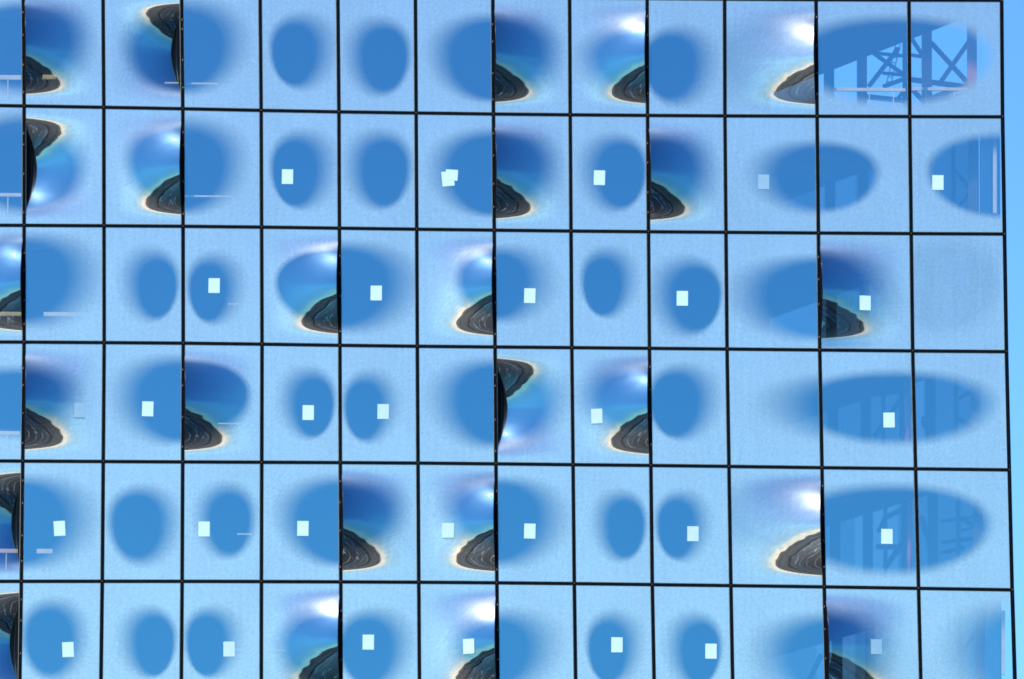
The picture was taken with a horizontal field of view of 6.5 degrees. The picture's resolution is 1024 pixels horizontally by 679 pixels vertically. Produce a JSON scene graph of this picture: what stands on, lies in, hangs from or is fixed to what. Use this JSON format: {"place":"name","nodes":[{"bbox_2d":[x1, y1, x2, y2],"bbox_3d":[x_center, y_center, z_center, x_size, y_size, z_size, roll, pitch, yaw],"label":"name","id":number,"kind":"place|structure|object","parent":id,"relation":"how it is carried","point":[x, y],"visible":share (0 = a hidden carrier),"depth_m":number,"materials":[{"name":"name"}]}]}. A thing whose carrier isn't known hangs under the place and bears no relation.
{"place":"outdoors","nodes":[
{"label":"outdoors","id":0,"kind":"place"},
{"bbox_2d":[0,0,1016,678],"bbox_3d":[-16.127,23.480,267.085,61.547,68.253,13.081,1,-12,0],"label":"glass tower","id":1,"kind":"structure","parent":0,"point":[758,386],"depth_m":266.63,"materials":[{"name":"glass"},{"name":"black aluminium"},{"name":"concrete"}]},
{"bbox_2d":[0,107,21,223],"bbox_3d":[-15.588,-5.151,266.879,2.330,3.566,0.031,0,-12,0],"label":"window","id":2,"kind":"structure","parent":1,"relation":"in","point":[7,216],"depth_m":266.57,"materials":[{"name":"blue glass"}]},
{"bbox_2d":[0,343,21,459],"bbox_3d":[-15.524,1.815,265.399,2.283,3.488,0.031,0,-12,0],"label":"window","id":3,"kind":"structure","parent":1,"relation":"in","point":[10,353],"depth_m":265.60,"materials":[{"name":"blue glass"}]},
{"bbox_2d":[0,583,21,678],"bbox_3d":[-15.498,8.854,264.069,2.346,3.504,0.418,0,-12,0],"label":"window","id":4,"kind":"structure","parent":1,"relation":"in","point":[9,592],"depth_m":264.24,"materials":[{"name":"blue glass"}]},
{"bbox_2d":[0,0,22,103],"bbox_3d":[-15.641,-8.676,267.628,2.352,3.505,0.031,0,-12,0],"label":"window","id":5,"kind":"structure","parent":1,"relation":"in","point":[6,96],"depth_m":267.36,"materials":[{"name":"blue glass"}]},
{"bbox_2d":[0,462,22,579],"bbox_3d":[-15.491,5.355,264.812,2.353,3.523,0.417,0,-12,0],"label":"window","id":6,"kind":"structure","parent":1,"relation":"in","point":[10,472],"depth_m":264.95,"materials":[{"name":"blue glass"}]},
{"bbox_2d":[0,227,24,340],"bbox_3d":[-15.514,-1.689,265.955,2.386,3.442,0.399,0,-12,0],"label":"window","id":7,"kind":"structure","parent":1,"relation":"in","point":[9,329],"depth_m":265.86,"materials":[{"name":"blue glass"}]},
{"bbox_2d":[53,521,65,535],"bbox_3d":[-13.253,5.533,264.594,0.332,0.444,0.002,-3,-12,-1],"label":"paper sheet","id":8,"kind":"object","parent":1,"relation":"attached to","point":[59,528],"visible":1,"depth_m":264.59,"materials":[{"name":"paper"}]},
{"bbox_2d":[21,583,100,678],"bbox_3d":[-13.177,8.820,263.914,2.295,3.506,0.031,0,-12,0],"label":"window","id":9,"kind":"structure","parent":1,"relation":"in","point":[84,598],"depth_m":264.11,"materials":[{"name":"blue glass"}]},
{"bbox_2d":[22,0,101,105],"bbox_3d":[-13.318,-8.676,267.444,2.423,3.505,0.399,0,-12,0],"label":"window","id":10,"kind":"structure","parent":1,"relation":"in","point":[83,86],"depth_m":267.42,"materials":[{"name":"blue glass"}]},
{"bbox_2d":[23,107,101,223],"bbox_3d":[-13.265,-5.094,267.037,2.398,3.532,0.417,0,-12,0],"label":"window","id":11,"kind":"structure","parent":1,"relation":"in","point":[83,126],"depth_m":266.97,"materials":[{"name":"blue glass"}]},
{"bbox_2d":[22,343,102,459],"bbox_3d":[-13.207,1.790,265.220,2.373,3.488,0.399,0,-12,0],"label":"window","id":12,"kind":"structure","parent":1,"relation":"in","point":[70,438],"depth_m":265.34,"materials":[{"name":"blue glass"}]},
{"bbox_2d":[23,462,101,579],"bbox_3d":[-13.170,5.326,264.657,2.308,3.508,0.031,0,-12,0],"label":"window","id":13,"kind":"structure","parent":1,"relation":"in","point":[82,561],"depth_m":264.63,"materials":[{"name":"blue glass"}]},
{"bbox_2d":[26,227,102,340],"bbox_3d":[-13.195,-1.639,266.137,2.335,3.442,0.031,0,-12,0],"label":"window","id":14,"kind":"structure","parent":1,"relation":"in","point":[84,322],"depth_m":265.99,"materials":[{"name":"blue glass"}]},
{"bbox_2d":[62,642,73,656],"bbox_3d":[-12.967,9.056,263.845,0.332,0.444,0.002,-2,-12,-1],"label":"paper sheet","id":15,"kind":"object","parent":1,"relation":"attached to","point":[67,649],"visible":1,"depth_m":263.85,"materials":[{"name":"paper"}]},
{"bbox_2d":[74,403,84,417],"bbox_3d":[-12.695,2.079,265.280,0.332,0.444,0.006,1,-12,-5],"label":"paper sheet","id":16,"kind":"object","parent":1,"relation":"attached to","point":[79,410],"visible":1,"depth_m":265.28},
{"bbox_2d":[103,583,179,678],"bbox_3d":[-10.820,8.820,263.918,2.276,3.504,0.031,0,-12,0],"label":"window","id":17,"kind":"structure","parent":1,"relation":"in","point":[122,601],"depth_m":264.05,"materials":[{"name":"blue glass"}]},
{"bbox_2d":[104,463,180,579],"bbox_3d":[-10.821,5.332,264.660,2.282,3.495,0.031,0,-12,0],"label":"window","id":18,"kind":"structure","parent":1,"relation":"in","point":[164,479],"depth_m":264.76,"materials":[{"name":"blue glass"}]},
{"bbox_2d":[105,227,181,341],"bbox_3d":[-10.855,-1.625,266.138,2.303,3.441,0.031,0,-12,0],"label":"window","id":19,"kind":"structure","parent":1,"relation":"in","point":[124,245],"depth_m":266.12,"materials":[{"name":"blue glass"}]},
{"bbox_2d":[105,344,181,459],"bbox_3d":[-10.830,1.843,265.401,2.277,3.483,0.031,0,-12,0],"label":"window","id":20,"kind":"structure","parent":1,"relation":"in","point":[123,441],"depth_m":265.34,"materials":[{"name":"blue glass"}]},
{"bbox_2d":[105,0,182,106],"bbox_3d":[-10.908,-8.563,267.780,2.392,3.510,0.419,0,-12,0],"label":"window","id":21,"kind":"structure","parent":1,"relation":"in","point":[123,86],"depth_m":267.55,"materials":[{"name":"blue glass"}]},
{"bbox_2d":[105,109,183,224],"bbox_3d":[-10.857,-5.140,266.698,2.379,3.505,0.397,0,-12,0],"label":"window","id":22,"kind":"structure","parent":1,"relation":"in","point":[125,203],"depth_m":266.83,"materials":[{"name":"blue glass"}]},
{"bbox_2d":[142,401,153,415],"bbox_3d":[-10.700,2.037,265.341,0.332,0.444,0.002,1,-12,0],"label":"paper sheet","id":23,"kind":"object","parent":1,"relation":"attached to","point":[147,408],"visible":1,"depth_m":265.34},
{"bbox_2d":[198,521,209,535],"bbox_3d":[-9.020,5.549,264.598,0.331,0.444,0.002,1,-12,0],"label":"paper sheet","id":24,"kind":"object","parent":1,"relation":"attached to","point":[203,528],"visible":1,"depth_m":264.60,"materials":[{"name":"paper"}]},
{"bbox_2d":[208,278,219,292],"bbox_3d":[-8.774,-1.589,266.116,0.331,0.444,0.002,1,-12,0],"label":"paper sheet","id":25,"kind":"object","parent":1,"relation":"attached to","point":[214,285],"visible":1,"depth_m":266.12,"materials":[{"name":"paper"}]},
{"bbox_2d":[182,345,259,460],"bbox_3d":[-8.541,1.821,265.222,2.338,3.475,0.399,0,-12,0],"label":"window","id":26,"kind":"structure","parent":1,"relation":"in","point":[240,441],"depth_m":265.28,"materials":[{"name":"blue glass"}]},
{"bbox_2d":[183,0,259,108],"bbox_3d":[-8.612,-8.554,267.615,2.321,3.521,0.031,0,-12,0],"label":"window","id":27,"kind":"structure","parent":1,"relation":"in","point":[239,87],"depth_m":267.49,"materials":[{"name":"blue glass"}]},
{"bbox_2d":[183,583,259,678],"bbox_3d":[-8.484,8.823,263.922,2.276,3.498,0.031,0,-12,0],"label":"window","id":28,"kind":"structure","parent":1,"relation":"in","point":[240,602],"depth_m":264.05,"materials":[{"name":"blue glass"}]},
{"bbox_2d":[184,110,259,225],"bbox_3d":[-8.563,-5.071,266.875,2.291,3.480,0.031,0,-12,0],"label":"window","id":29,"kind":"structure","parent":1,"relation":"in","point":[240,205],"depth_m":266.83,"materials":[{"name":"blue glass"}]},
{"bbox_2d":[184,463,259,579],"bbox_3d":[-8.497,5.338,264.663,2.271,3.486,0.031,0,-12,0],"label":"window","id":30,"kind":"structure","parent":1,"relation":"in","point":[201,562],"depth_m":264.63,"materials":[{"name":"blue glass"}]},
{"bbox_2d":[185,228,259,342],"bbox_3d":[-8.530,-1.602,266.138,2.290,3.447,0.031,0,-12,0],"label":"window","id":31,"kind":"structure","parent":1,"relation":"in","point":[240,247],"depth_m":266.18,"materials":[{"name":"blue glass"}]},
{"bbox_2d":[223,641,234,656],"bbox_3d":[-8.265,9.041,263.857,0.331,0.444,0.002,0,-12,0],"label":"paper sheet","id":32,"kind":"object","parent":1,"relation":"attached to","point":[228,649],"visible":1,"depth_m":263.85,"materials":[{"name":"paper"}]},
{"bbox_2d":[282,169,292,183],"bbox_3d":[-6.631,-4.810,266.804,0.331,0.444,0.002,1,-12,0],"label":"paper sheet","id":33,"kind":"object","parent":1,"relation":"attached to","point":[287,176],"visible":1,"depth_m":266.80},
{"bbox_2d":[262,0,336,109],"bbox_3d":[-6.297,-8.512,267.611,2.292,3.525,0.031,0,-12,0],"label":"window","id":34,"kind":"structure","parent":1,"relation":"in","point":[321,94],"depth_m":267.49,"materials":[{"name":"blue glass"}]},
{"bbox_2d":[263,112,337,226],"bbox_3d":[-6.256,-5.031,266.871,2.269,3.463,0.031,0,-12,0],"label":"window","id":35,"kind":"structure","parent":1,"relation":"in","point":[277,126],"depth_m":266.83,"materials":[{"name":"blue glass"}]},
{"bbox_2d":[263,346,338,460],"bbox_3d":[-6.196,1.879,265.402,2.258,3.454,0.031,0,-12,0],"label":"window","id":36,"kind":"structure","parent":1,"relation":"in","point":[281,442],"depth_m":265.41,"materials":[{"name":"blue glass"}]},
{"bbox_2d":[263,464,338,579],"bbox_3d":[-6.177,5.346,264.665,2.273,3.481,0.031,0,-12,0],"label":"window","id":37,"kind":"structure","parent":1,"relation":"in","point":[282,560],"depth_m":264.63,"materials":[{"name":"blue glass"}]},
{"bbox_2d":[263,228,340,343],"bbox_3d":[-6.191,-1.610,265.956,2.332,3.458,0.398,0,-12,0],"label":"window","id":38,"kind":"structure","parent":1,"relation":"in","point":[280,325],"depth_m":266.12,"materials":[{"name":"blue glass"}]},
{"bbox_2d":[263,583,341,678],"bbox_3d":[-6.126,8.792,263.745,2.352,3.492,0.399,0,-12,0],"label":"window","id":39,"kind":"structure","parent":1,"relation":"in","point":[283,603],"depth_m":264.11,"materials":[{"name":"blue glass"}]},
{"bbox_2d":[297,521,308,535],"bbox_3d":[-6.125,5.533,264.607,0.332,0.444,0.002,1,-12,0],"label":"paper sheet","id":40,"kind":"object","parent":1,"relation":"attached to","point":[302,528],"visible":1,"depth_m":264.61,"materials":[{"name":"paper"}]},
{"bbox_2d":[302,405,313,419],"bbox_3d":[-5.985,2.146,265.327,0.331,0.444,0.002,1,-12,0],"label":"paper sheet","id":41,"kind":"object","parent":1,"relation":"attached to","point":[308,412],"visible":1,"depth_m":265.33,"materials":[{"name":"paper"}]},
{"bbox_2d":[362,635,373,649],"bbox_3d":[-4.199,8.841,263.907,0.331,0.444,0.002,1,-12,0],"label":"paper sheet","id":42,"kind":"object","parent":1,"relation":"attached to","point":[368,642],"visible":1,"depth_m":263.90,"materials":[{"name":"paper"}]},
{"bbox_2d":[371,286,381,299],"bbox_3d":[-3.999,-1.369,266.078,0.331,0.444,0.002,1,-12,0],"label":"paper sheet","id":43,"kind":"object","parent":1,"relation":"attached to","point":[376,292],"visible":1,"depth_m":266.08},
{"bbox_2d":[339,0,413,110],"bbox_3d":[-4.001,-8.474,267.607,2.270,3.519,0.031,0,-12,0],"label":"window","id":44,"kind":"structure","parent":1,"relation":"in","point":[354,14],"depth_m":267.62,"materials":[{"name":"blue glass"}]},
{"bbox_2d":[340,113,414,227],"bbox_3d":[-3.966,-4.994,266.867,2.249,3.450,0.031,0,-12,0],"label":"window","id":45,"kind":"structure","parent":1,"relation":"in","point":[354,127],"depth_m":266.83,"materials":[{"name":"blue glass"}]},
{"bbox_2d":[339,464,416,580],"bbox_3d":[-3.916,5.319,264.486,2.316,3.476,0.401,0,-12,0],"label":"window","id":46,"kind":"structure","parent":1,"relation":"in","point":[394,558],"depth_m":264.56,"materials":[{"name":"blue glass"}]},
{"bbox_2d":[341,230,415,344],"bbox_3d":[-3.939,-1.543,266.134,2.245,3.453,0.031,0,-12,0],"label":"window","id":47,"kind":"structure","parent":1,"relation":"in","point":[400,327],"depth_m":266.05,"materials":[{"name":"blue glass"}]},
{"bbox_2d":[341,347,415,461],"bbox_3d":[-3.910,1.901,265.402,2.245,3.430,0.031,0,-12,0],"label":"window","id":48,"kind":"structure","parent":1,"relation":"in","point":[396,366],"depth_m":265.41,"materials":[{"name":"blue glass"}]},
{"bbox_2d":[342,583,417,678],"bbox_3d":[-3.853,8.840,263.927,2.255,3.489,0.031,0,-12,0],"label":"window","id":49,"kind":"structure","parent":1,"relation":"in","point":[398,601],"depth_m":264.11,"materials":[{"name":"blue glass"}]},
{"bbox_2d":[377,404,388,418],"bbox_3d":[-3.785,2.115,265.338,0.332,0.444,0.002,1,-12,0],"label":"paper sheet","id":50,"kind":"object","parent":1,"relation":"attached to","point":[383,411],"visible":1,"depth_m":265.34,"materials":[{"name":"paper"}]},
{"bbox_2d":[442,523,453,537],"bbox_3d":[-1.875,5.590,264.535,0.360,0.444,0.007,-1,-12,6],"label":"paper sheet","id":51,"kind":"object","parent":1,"relation":"attached to","point":[447,530],"visible":1,"depth_m":264.53,"materials":[{"name":"paper"}]},
{"bbox_2d":[441,172,454,186],"bbox_3d":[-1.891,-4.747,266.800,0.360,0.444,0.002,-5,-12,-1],"label":"paper sheet","id":52,"kind":"object","parent":1,"relation":"attached to","point":[447,182],"visible":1,"depth_m":266.78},
{"bbox_2d":[445,169,457,180],"bbox_3d":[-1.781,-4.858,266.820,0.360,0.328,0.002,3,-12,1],"label":"paper sheet","id":53,"kind":"object","parent":1,"relation":"attached to","point":[452,175],"visible":1,"depth_m":266.82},
{"bbox_2d":[417,0,491,111],"bbox_3d":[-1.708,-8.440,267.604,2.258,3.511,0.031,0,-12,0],"label":"window","id":54,"kind":"structure","parent":1,"relation":"in","point":[434,17],"depth_m":267.62,"materials":[{"name":"blue glass"}]},
{"bbox_2d":[418,114,492,228],"bbox_3d":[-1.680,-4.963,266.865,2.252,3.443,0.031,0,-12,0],"label":"window","id":55,"kind":"structure","parent":1,"relation":"in","point":[435,209],"depth_m":266.83,"materials":[{"name":"blue glass"}]},
{"bbox_2d":[419,348,493,461],"bbox_3d":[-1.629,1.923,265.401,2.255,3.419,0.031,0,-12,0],"label":"window","id":56,"kind":"structure","parent":1,"relation":"in","point":[438,442],"depth_m":265.34,"materials":[{"name":"blue glass"}]},
{"bbox_2d":[418,231,495,344],"bbox_3d":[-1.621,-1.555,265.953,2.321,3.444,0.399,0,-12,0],"label":"window","id":57,"kind":"structure","parent":1,"relation":"in","point":[444,318],"depth_m":266.05,"materials":[{"name":"blue glass"}]},
{"bbox_2d":[420,464,496,580],"bbox_3d":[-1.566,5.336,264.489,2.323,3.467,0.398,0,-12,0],"label":"window","id":58,"kind":"structure","parent":1,"relation":"in","point":[441,559],"depth_m":264.56,"materials":[{"name":"blue glass"}]},
{"bbox_2d":[420,584,497,678],"bbox_3d":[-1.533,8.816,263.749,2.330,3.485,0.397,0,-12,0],"label":"window","id":59,"kind":"structure","parent":1,"relation":"in","point":[445,609],"depth_m":263.98,"materials":[{"name":"blue glass"}]},
{"bbox_2d":[463,638,473,653],"bbox_3d":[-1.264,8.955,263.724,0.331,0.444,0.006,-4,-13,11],"label":"paper sheet","id":60,"kind":"object","parent":1,"relation":"attached to","point":[468,646],"visible":1,"depth_m":263.72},
{"bbox_2d":[524,288,535,302],"bbox_3d":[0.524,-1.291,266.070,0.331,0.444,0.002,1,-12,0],"label":"paper sheet","id":61,"kind":"object","parent":1,"relation":"attached to","point":[529,295],"visible":1,"depth_m":266.07,"materials":[{"name":"paper"}]},
{"bbox_2d":[524,523,535,538],"bbox_3d":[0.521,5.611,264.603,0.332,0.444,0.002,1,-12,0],"label":"paper sheet","id":62,"kind":"object","parent":1,"relation":"attached to","point":[529,531],"visible":1,"depth_m":264.61,"materials":[{"name":"paper"}]},
{"bbox_2d":[492,0,568,112],"bbox_3d":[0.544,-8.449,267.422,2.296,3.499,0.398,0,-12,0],"label":"window","id":63,"kind":"structure","parent":1,"relation":"in","point":[551,96],"depth_m":267.55,"materials":[{"name":"blue glass"}]},
{"bbox_2d":[493,115,568,228],"bbox_3d":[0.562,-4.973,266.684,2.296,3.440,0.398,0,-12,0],"label":"window","id":64,"kind":"structure","parent":1,"relation":"in","point":[550,210],"depth_m":266.77,"materials":[{"name":"blue glass"}]},
{"bbox_2d":[494,348,570,462],"bbox_3d":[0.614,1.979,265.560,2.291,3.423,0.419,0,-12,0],"label":"window","id":65,"kind":"structure","parent":1,"relation":"in","point":[553,445],"depth_m":265.34,"materials":[{"name":"blue glass"}]},
{"bbox_2d":[496,232,569,345],"bbox_3d":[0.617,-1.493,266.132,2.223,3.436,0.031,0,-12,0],"label":"window","id":66,"kind":"structure","parent":1,"relation":"in","point":[547,323],"depth_m":266.05,"materials":[{"name":"blue glass"}]},
{"bbox_2d":[497,465,572,581],"bbox_3d":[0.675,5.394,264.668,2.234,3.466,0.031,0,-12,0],"label":"window","id":67,"kind":"structure","parent":1,"relation":"in","point":[553,563],"depth_m":264.56,"materials":[{"name":"blue glass"}]},
{"bbox_2d":[498,584,573,678],"bbox_3d":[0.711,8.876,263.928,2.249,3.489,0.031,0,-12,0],"label":"window","id":68,"kind":"structure","parent":1,"relation":"in","point":[551,606],"depth_m":264.11,"materials":[{"name":"blue glass"}]},
{"bbox_2d":[591,409,602,423],"bbox_3d":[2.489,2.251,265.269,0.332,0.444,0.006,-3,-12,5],"label":"paper sheet","id":69,"kind":"object","parent":1,"relation":"attached to","point":[596,416],"visible":1,"depth_m":265.27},
{"bbox_2d":[594,170,604,184],"bbox_3d":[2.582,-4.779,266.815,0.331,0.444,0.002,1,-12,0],"label":"paper sheet","id":70,"kind":"object","parent":1,"relation":"attached to","point":[599,177],"visible":1,"depth_m":266.81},
{"bbox_2d":[571,0,647,113],"bbox_3d":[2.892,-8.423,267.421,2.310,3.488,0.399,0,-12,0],"label":"window","id":71,"kind":"structure","parent":1,"relation":"in","point":[590,19],"depth_m":267.68,"materials":[{"name":"blue glass"}]},
{"bbox_2d":[572,116,646,229],"bbox_3d":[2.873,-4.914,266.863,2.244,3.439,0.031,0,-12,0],"label":"window","id":72,"kind":"structure","parent":1,"relation":"in","point":[588,213],"depth_m":266.83,"materials":[{"name":"blue glass"}]},
{"bbox_2d":[573,232,647,346],"bbox_3d":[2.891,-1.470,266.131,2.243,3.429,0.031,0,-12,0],"label":"window","id":73,"kind":"structure","parent":1,"relation":"in","point":[628,327],"depth_m":266.05,"materials":[{"name":"blue glass"}]},
{"bbox_2d":[573,349,650,463],"bbox_3d":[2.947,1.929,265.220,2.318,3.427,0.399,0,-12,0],"label":"window","id":74,"kind":"structure","parent":1,"relation":"in","point":[593,443],"depth_m":265.21,"materials":[{"name":"blue glass"}]},
{"bbox_2d":[575,466,650,582],"bbox_3d":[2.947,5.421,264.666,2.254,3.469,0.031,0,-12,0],"label":"window","id":75,"kind":"structure","parent":1,"relation":"in","point":[594,485],"depth_m":264.69,"materials":[{"name":"blue glass"}]},
{"bbox_2d":[576,585,651,678],"bbox_3d":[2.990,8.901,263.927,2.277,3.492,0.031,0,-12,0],"label":"window","id":76,"kind":"structure","parent":1,"relation":"in","point":[593,602],"depth_m":264.11,"materials":[{"name":"blue glass"}]},
{"bbox_2d":[611,637,622,651],"bbox_3d":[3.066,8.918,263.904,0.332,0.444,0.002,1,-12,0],"label":"paper sheet","id":77,"kind":"object","parent":1,"relation":"attached to","point":[616,644],"visible":1,"depth_m":263.90,"materials":[{"name":"paper"}]},
{"bbox_2d":[677,291,687,305],"bbox_3d":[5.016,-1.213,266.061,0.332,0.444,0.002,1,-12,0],"label":"paper sheet","id":78,"kind":"object","parent":1,"relation":"attached to","point":[682,298],"visible":1,"depth_m":266.06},
{"bbox_2d":[647,117,723,230],"bbox_3d":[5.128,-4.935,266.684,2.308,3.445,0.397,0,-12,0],"label":"window","id":79,"kind":"structure","parent":1,"relation":"in","point":[707,213],"depth_m":266.83,"materials":[{"name":"blue glass"}]},
{"bbox_2d":[649,0,722,113],"bbox_3d":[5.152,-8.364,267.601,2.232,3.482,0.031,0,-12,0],"label":"window","id":80,"kind":"structure","parent":1,"relation":"in","point":[702,18],"depth_m":267.75,"materials":[{"name":"blue glass"}]},
{"bbox_2d":[650,233,724,346],"bbox_3d":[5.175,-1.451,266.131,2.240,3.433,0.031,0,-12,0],"label":"window","id":81,"kind":"structure","parent":1,"relation":"in","point":[666,249],"depth_m":266.25,"materials":[{"name":"blue glass"}]},
{"bbox_2d":[651,350,726,464],"bbox_3d":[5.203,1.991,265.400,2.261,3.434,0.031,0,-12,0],"label":"window","id":82,"kind":"structure","parent":1,"relation":"in","point":[707,446],"depth_m":265.28,"materials":[{"name":"blue glass"}]},
{"bbox_2d":[652,467,728,583],"bbox_3d":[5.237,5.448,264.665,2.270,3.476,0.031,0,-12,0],"label":"window","id":83,"kind":"structure","parent":1,"relation":"in","point":[709,564],"depth_m":264.63,"materials":[{"name":"blue glass"}]},
{"bbox_2d":[654,586,730,678],"bbox_3d":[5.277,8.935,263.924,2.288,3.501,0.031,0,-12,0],"label":"window","id":84,"kind":"structure","parent":1,"relation":"in","point":[672,604],"depth_m":264.11,"materials":[{"name":"blue glass"}]},
{"bbox_2d":[687,526,698,540],"bbox_3d":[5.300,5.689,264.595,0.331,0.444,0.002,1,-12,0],"label":"paper sheet","id":85,"kind":"object","parent":1,"relation":"attached to","point":[692,533],"visible":1,"depth_m":264.60,"materials":[{"name":"paper"}]},
{"bbox_2d":[705,644,716,658],"bbox_3d":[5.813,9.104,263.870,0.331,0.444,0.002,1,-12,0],"label":"paper sheet","id":86,"kind":"object","parent":1,"relation":"attached to","point":[710,651],"visible":1,"depth_m":263.87,"materials":[{"name":"paper"}]},
{"bbox_2d":[758,175,768,188],"bbox_3d":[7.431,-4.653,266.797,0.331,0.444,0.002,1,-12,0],"label":"paper sheet","id":87,"kind":"object","parent":1,"relation":"attached to","point":[763,181],"visible":1,"depth_m":266.80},
{"bbox_2d":[726,117,816,230],"bbox_3d":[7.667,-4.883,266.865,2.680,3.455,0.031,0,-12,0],"label":"window","id":88,"kind":"structure","parent":1,"relation":"in","point":[750,140],"depth_m":266.90,"materials":[{"name":"blue glass"}]},
{"bbox_2d":[726,0,817,114],"bbox_3d":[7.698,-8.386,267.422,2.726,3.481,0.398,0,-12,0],"label":"window","id":89,"kind":"structure","parent":1,"relation":"in","point":[771,45],"depth_m":267.49,"materials":[{"name":"blue glass"}]},
{"bbox_2d":[728,234,817,347],"bbox_3d":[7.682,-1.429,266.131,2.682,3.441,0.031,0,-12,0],"label":"window","id":90,"kind":"structure","parent":1,"relation":"in","point":[747,253],"depth_m":266.25,"materials":[{"name":"blue glass"}]},
{"bbox_2d":[729,350,819,465],"bbox_3d":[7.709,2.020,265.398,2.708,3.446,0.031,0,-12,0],"label":"window","id":91,"kind":"structure","parent":1,"relation":"in","point":[760,432],"depth_m":265.41,"materials":[{"name":"blue glass"}]},
{"bbox_2d":[731,468,824,584],"bbox_3d":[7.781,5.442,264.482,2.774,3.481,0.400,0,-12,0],"label":"window","id":92,"kind":"structure","parent":1,"relation":"in","point":[776,513],"depth_m":264.56,"materials":[{"name":"blue glass"}]},
{"bbox_2d":[732,587,824,678],"bbox_3d":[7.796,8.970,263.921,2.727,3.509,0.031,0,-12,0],"label":"window","id":93,"kind":"structure","parent":1,"relation":"in","point":[758,612],"depth_m":264.11,"materials":[{"name":"blue glass"}]},
{"bbox_2d":[818,1,907,114],"bbox_3d":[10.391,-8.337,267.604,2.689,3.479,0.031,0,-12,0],"label":"window","id":94,"kind":"structure","parent":1,"relation":"in","point":[829,12],"depth_m":267.81,"materials":[{"name":"blue glass"}]},
{"bbox_2d":[819,118,908,231],"bbox_3d":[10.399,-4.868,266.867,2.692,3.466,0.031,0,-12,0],"label":"window","id":95,"kind":"structure","parent":1,"relation":"in","point":[886,208],"depth_m":266.90,"materials":[{"name":"blue glass"}]},
{"bbox_2d":[818,234,910,348],"bbox_3d":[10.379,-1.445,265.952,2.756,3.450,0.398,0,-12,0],"label":"window","id":96,"kind":"structure","parent":1,"relation":"in","point":[888,255],"depth_m":266.18,"materials":[{"name":"blue glass"}]},
{"bbox_2d":[860,295,870,309],"bbox_3d":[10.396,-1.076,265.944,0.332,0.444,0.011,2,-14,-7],"label":"paper sheet","id":97,"kind":"object","parent":1,"relation":"attached to","point":[865,302],"visible":1,"depth_m":265.94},
{"bbox_2d":[821,351,913,466],"bbox_3d":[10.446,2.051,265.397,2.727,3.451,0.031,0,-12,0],"label":"window","id":98,"kind":"structure","parent":1,"relation":"in","point":[837,450],"depth_m":265.21,"materials":[{"name":"blue glass"}]},
{"bbox_2d":[823,469,916,586],"bbox_3d":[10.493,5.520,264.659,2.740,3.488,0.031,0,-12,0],"label":"window","id":99,"kind":"structure","parent":1,"relation":"in","point":[834,479],"depth_m":264.89,"materials":[{"name":"blue glass"}]},
{"bbox_2d":[824,588,918,678],"bbox_3d":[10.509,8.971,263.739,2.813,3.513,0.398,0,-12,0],"label":"window","id":100,"kind":"structure","parent":1,"relation":"in","point":[893,613],"depth_m":264.05,"materials":[{"name":"blue glass"}]},
{"bbox_2d":[871,639,881,653],"bbox_3d":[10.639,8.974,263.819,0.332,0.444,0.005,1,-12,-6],"label":"paper sheet","id":101,"kind":"object","parent":1,"relation":"attached to","point":[876,646],"visible":1,"depth_m":263.82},
{"bbox_2d":[881,529,892,543],"bbox_3d":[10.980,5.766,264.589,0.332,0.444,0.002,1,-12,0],"label":"paper sheet","id":102,"kind":"object","parent":1,"relation":"attached to","point":[886,536],"visible":1,"depth_m":264.59,"materials":[{"name":"paper"}]},
{"bbox_2d":[883,413,894,426],"bbox_3d":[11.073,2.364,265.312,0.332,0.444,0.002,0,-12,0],"label":"paper sheet","id":103,"kind":"object","parent":1,"relation":"attached to","point":[888,419],"visible":1,"depth_m":265.31,"materials":[{"name":"paper"}]},
{"bbox_2d":[886,44,900,84],"bbox_3d":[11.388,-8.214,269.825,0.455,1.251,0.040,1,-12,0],"label":"ladder","id":104,"kind":"object","parent":1,"relation":"attached to","point":[893,62],"visible":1,"depth_m":269.81,"materials":[{"name":"metal"}]},
{"bbox_2d":[932,175,943,189],"bbox_3d":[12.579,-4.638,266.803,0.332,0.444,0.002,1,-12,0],"label":"paper sheet","id":105,"kind":"object","parent":1,"relation":"attached to","point":[937,182],"visible":1,"depth_m":266.80,"materials":[{"name":"paper"}]},
{"bbox_2d":[910,1,1000,114],"bbox_3d":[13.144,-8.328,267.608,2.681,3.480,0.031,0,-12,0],"label":"window","id":106,"kind":"structure","parent":1,"relation":"in","point":[983,97],"depth_m":267.62,"materials":[{"name":"blue glass"}]},
{"bbox_2d":[911,118,1002,231],"bbox_3d":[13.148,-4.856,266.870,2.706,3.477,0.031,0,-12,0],"label":"window","id":107,"kind":"structure","parent":1,"relation":"in","point":[931,213],"depth_m":266.83,"materials":[{"name":"blue glass"}]},
{"bbox_2d":[913,235,1004,349],"bbox_3d":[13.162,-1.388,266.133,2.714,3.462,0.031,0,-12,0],"label":"window","id":108,"kind":"structure","parent":1,"relation":"in","point":[958,288],"depth_m":266.12,"materials":[{"name":"blue glass"}]},
{"bbox_2d":[914,352,1006,467],"bbox_3d":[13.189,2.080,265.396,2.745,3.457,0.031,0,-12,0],"label":"window","id":109,"kind":"structure","parent":1,"relation":"in","point":[983,445],"depth_m":265.28,"materials":[{"name":"blue glass"}]},
{"bbox_2d":[917,470,1009,587],"bbox_3d":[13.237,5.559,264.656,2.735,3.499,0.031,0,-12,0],"label":"window","id":110,"kind":"structure","parent":1,"relation":"in","point":[988,566],"depth_m":264.63,"materials":[{"name":"blue glass"}]},
{"bbox_2d":[920,590,1012,678],"bbox_3d":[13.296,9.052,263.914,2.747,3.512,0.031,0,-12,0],"label":"window","id":111,"kind":"structure","parent":1,"relation":"in","point":[945,614],"depth_m":264.11,"materials":[{"name":"blue glass"}]},
{"bbox_2d":[819,0,1023,678],"label":"sky","id":112,"kind":"structure","parent":0,"point":[950,38],"materials":[{"name":"blue"}]}
]}

